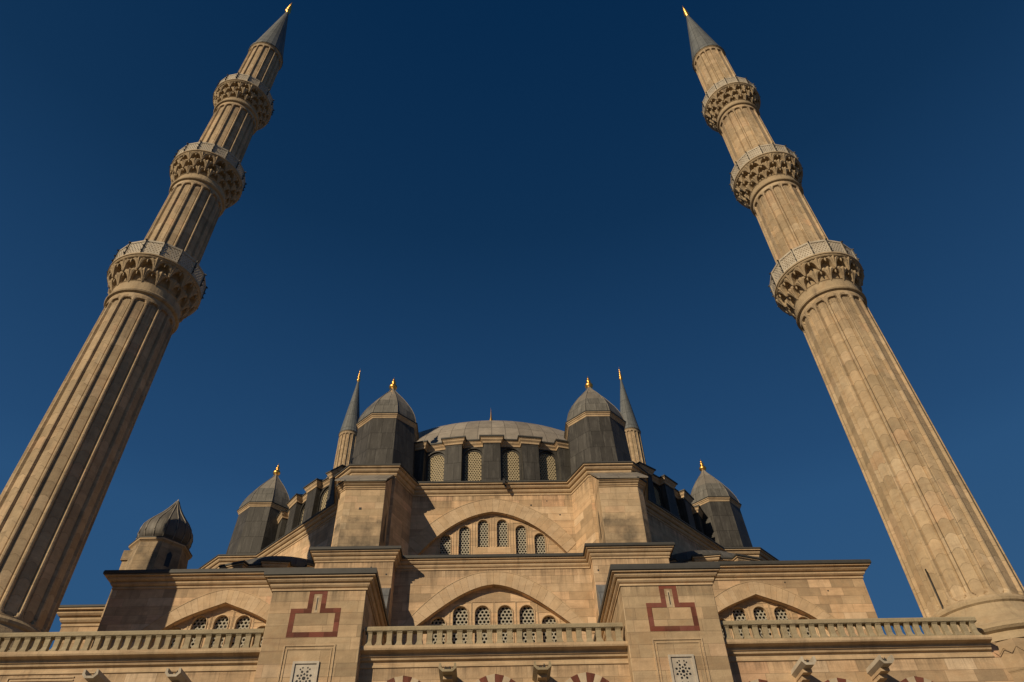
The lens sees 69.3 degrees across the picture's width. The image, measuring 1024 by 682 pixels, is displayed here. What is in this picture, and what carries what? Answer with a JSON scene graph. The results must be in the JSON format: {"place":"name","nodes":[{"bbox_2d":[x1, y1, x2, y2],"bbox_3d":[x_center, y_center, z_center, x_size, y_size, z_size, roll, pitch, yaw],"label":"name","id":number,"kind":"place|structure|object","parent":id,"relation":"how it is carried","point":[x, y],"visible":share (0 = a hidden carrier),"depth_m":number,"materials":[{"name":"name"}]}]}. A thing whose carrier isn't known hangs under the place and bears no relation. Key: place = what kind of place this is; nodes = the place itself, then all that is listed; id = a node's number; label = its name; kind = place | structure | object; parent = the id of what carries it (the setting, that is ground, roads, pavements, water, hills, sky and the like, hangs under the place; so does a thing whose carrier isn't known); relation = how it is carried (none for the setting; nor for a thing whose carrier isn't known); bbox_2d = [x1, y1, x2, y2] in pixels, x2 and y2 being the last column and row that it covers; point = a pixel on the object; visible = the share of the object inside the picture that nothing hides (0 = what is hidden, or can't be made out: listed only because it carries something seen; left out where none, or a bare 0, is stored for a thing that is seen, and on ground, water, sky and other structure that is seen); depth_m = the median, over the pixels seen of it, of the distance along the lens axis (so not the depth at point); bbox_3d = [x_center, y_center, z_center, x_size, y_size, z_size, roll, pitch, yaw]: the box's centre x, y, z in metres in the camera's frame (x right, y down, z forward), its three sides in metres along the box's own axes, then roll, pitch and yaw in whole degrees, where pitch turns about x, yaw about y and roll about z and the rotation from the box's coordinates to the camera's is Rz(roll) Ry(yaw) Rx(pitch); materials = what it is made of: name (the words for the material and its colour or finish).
{"place":"outdoors","nodes":[
{"label":"outdoors","id":0,"kind":"place"},
{"bbox_2d":[0,0,1023,649],"label":"sky","id":1,"kind":"structure","parent":0,"point":[482,208],"materials":[{"name":"blue"}]},
{"label":"ground","id":2,"kind":"structure","parent":0,"visible":0},
{"bbox_2d":[0,3,291,649],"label":"minaret","id":3,"kind":"object","parent":2,"relation":"on","point":[53,493],"visible":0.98,"depth_m":33.72,"materials":[{"name":"stone"}]},
{"bbox_2d":[327,371,360,476],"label":"minaret","id":4,"kind":"object","parent":2,"relation":"on","point":[347,434],"visible":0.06,"depth_m":91.86,"materials":[{"name":"stone"}]},
{"bbox_2d":[0,377,1013,681],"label":"mosque","id":5,"kind":"structure","parent":2,"relation":"on","point":[582,547],"depth_m":30.33,"materials":[{"name":"stone"}]},
{"bbox_2d":[160,623,188,648],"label":"window","id":6,"kind":"structure","parent":5,"relation":"in","point":[173,641],"depth_m":29.28,"materials":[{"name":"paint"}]},
{"bbox_2d":[182,612,212,648],"bbox_3d":[-12.485,11.651,29.384,0.840,1.743,0.280,0,-45,-2],"label":"window","id":7,"kind":"structure","parent":5,"relation":"in","point":[201,623],"depth_m":29.65,"materials":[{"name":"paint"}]},
{"bbox_2d":[209,611,234,647],"bbox_3d":[-11.626,11.639,29.418,0.840,1.763,0.280,0,-45,-2],"label":"window","id":8,"kind":"structure","parent":5,"relation":"in","point":[223,622],"depth_m":29.72,"materials":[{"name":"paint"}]},
{"bbox_2d":[231,611,254,647],"bbox_3d":[-10.766,11.642,29.437,0.840,1.743,0.280,0,-45,-2],"label":"window","id":9,"kind":"structure","parent":5,"relation":"in","point":[244,622],"depth_m":29.72,"materials":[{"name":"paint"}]},
{"bbox_2d":[250,622,265,647],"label":"window","id":10,"kind":"structure","parent":5,"relation":"in","point":[253,622],"depth_m":29.46,"materials":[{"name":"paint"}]},
{"bbox_2d":[297,501,305,525],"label":"window","id":11,"kind":"structure","parent":5,"relation":"in","point":[302,513],"depth_m":46.15,"materials":[{"name":"paint"}]},
{"bbox_2d":[317,485,328,512],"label":"window","id":12,"kind":"structure","parent":5,"relation":"in","point":[324,497],"depth_m":45.04,"materials":[{"name":"paint"}]},
{"bbox_2d":[424,451,444,480],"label":"window","id":13,"kind":"structure","parent":5,"relation":"in","point":[434,469],"depth_m":42.55,"materials":[{"name":"paint"}]},
{"bbox_2d":[426,613,448,643],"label":"window","id":14,"kind":"structure","parent":5,"relation":"in","point":[438,622],"depth_m":29.84,"materials":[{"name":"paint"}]},
{"bbox_2d":[437,531,453,554],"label":"window","id":15,"kind":"structure","parent":5,"relation":"in","point":[445,542],"depth_m":37.96,"materials":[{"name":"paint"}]},
{"bbox_2d":[449,602,470,643],"bbox_3d":[-2.085,11.462,29.843,0.880,1.833,0.280,0,-45,-2],"label":"window","id":16,"kind":"structure","parent":5,"relation":"in","point":[460,616],"depth_m":30.05,"materials":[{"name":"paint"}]},
{"bbox_2d":[456,523,472,553],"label":"window","id":17,"kind":"structure","parent":5,"relation":"in","point":[464,533],"depth_m":38.18,"materials":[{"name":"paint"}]},
{"bbox_2d":[462,447,483,480],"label":"window","id":18,"kind":"structure","parent":5,"relation":"in","point":[473,460],"depth_m":42.28,"materials":[{"name":"paint"}]},
{"bbox_2d":[471,602,490,643],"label":"window","id":19,"kind":"structure","parent":5,"relation":"in","point":[482,616],"depth_m":30.08,"materials":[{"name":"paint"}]},
{"bbox_2d":[475,517,488,546],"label":"window","id":20,"kind":"structure","parent":5,"relation":"in","point":[483,527],"depth_m":38.45,"materials":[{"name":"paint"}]},
{"bbox_2d":[494,517,510,546],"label":"window","id":21,"kind":"structure","parent":5,"relation":"in","point":[501,527],"depth_m":38.44,"materials":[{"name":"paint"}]},
{"bbox_2d":[494,601,516,642],"bbox_3d":[-0.276,11.449,29.902,0.880,1.843,0.280,0,-45,-2],"label":"window","id":22,"kind":"structure","parent":5,"relation":"in","point":[504,614],"depth_m":30.12,"materials":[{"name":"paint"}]},
{"bbox_2d":[500,447,521,480],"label":"window","id":23,"kind":"structure","parent":5,"relation":"in","point":[511,463],"depth_m":42.38,"materials":[{"name":"paint"}]},
{"bbox_2d":[513,522,529,553],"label":"window","id":24,"kind":"structure","parent":5,"relation":"in","point":[520,532],"depth_m":38.20,"materials":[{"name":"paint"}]},
{"bbox_2d":[516,601,537,642],"bbox_3d":[0.614,11.449,29.926,0.880,1.833,0.280,0,-45,-2],"label":"window","id":25,"kind":"structure","parent":5,"relation":"in","point":[526,614],"depth_m":30.13,"materials":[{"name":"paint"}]},
{"bbox_2d":[531,530,548,552],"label":"window","id":26,"kind":"structure","parent":5,"relation":"in","point":[539,540],"depth_m":38.10,"materials":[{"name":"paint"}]},
{"bbox_2d":[538,611,559,641],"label":"window","id":27,"kind":"structure","parent":5,"relation":"in","point":[548,620],"depth_m":29.98,"materials":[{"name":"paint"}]},
{"bbox_2d":[539,450,558,479],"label":"window","id":28,"kind":"structure","parent":5,"relation":"in","point":[548,462],"depth_m":42.75,"materials":[{"name":"paint"}]},
{"bbox_2d":[653,482,664,508],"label":"window","id":29,"kind":"structure","parent":5,"relation":"in","point":[657,494],"depth_m":45.66,"materials":[{"name":"paint"}]},
{"bbox_2d":[675,497,683,520],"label":"window","id":30,"kind":"structure","parent":5,"relation":"in","point":[679,509],"depth_m":46.91,"materials":[{"name":"paint"}]},
{"bbox_2d":[718,614,731,638],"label":"window","id":31,"kind":"structure","parent":5,"relation":"in","point":[718,614],"depth_m":30.09,"materials":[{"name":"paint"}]},
{"bbox_2d":[728,603,753,638],"bbox_3d":[9.304,11.544,30.056,0.840,1.743,0.280,0,-45,-2],"label":"window","id":32,"kind":"structure","parent":5,"relation":"in","point":[737,614],"depth_m":30.34,"materials":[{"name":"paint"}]},
{"bbox_2d":[747,602,771,637],"bbox_3d":[10.164,11.532,30.090,0.840,1.763,0.280,0,-45,-2],"label":"window","id":33,"kind":"structure","parent":5,"relation":"in","point":[758,614],"depth_m":30.38,"materials":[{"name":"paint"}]},
{"bbox_2d":[768,603,792,637],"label":"window","id":34,"kind":"structure","parent":5,"relation":"in","point":[779,614],"depth_m":30.39,"materials":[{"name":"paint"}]},
{"bbox_2d":[791,613,818,637],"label":"window","id":35,"kind":"structure","parent":5,"relation":"in","point":[807,630],"depth_m":30.01,"materials":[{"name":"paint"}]},
{"bbox_2d":[619,369,645,463],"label":"minaret","id":36,"kind":"object","parent":2,"relation":"on","point":[633,437],"visible":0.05,"depth_m":93.04,"materials":[{"name":"stone"}]},
{"bbox_2d":[683,7,1023,681],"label":"minaret","id":37,"kind":"object","parent":2,"relation":"on","point":[953,558],"visible":1,"depth_m":33.27,"materials":[{"name":"stone"}]}
]}

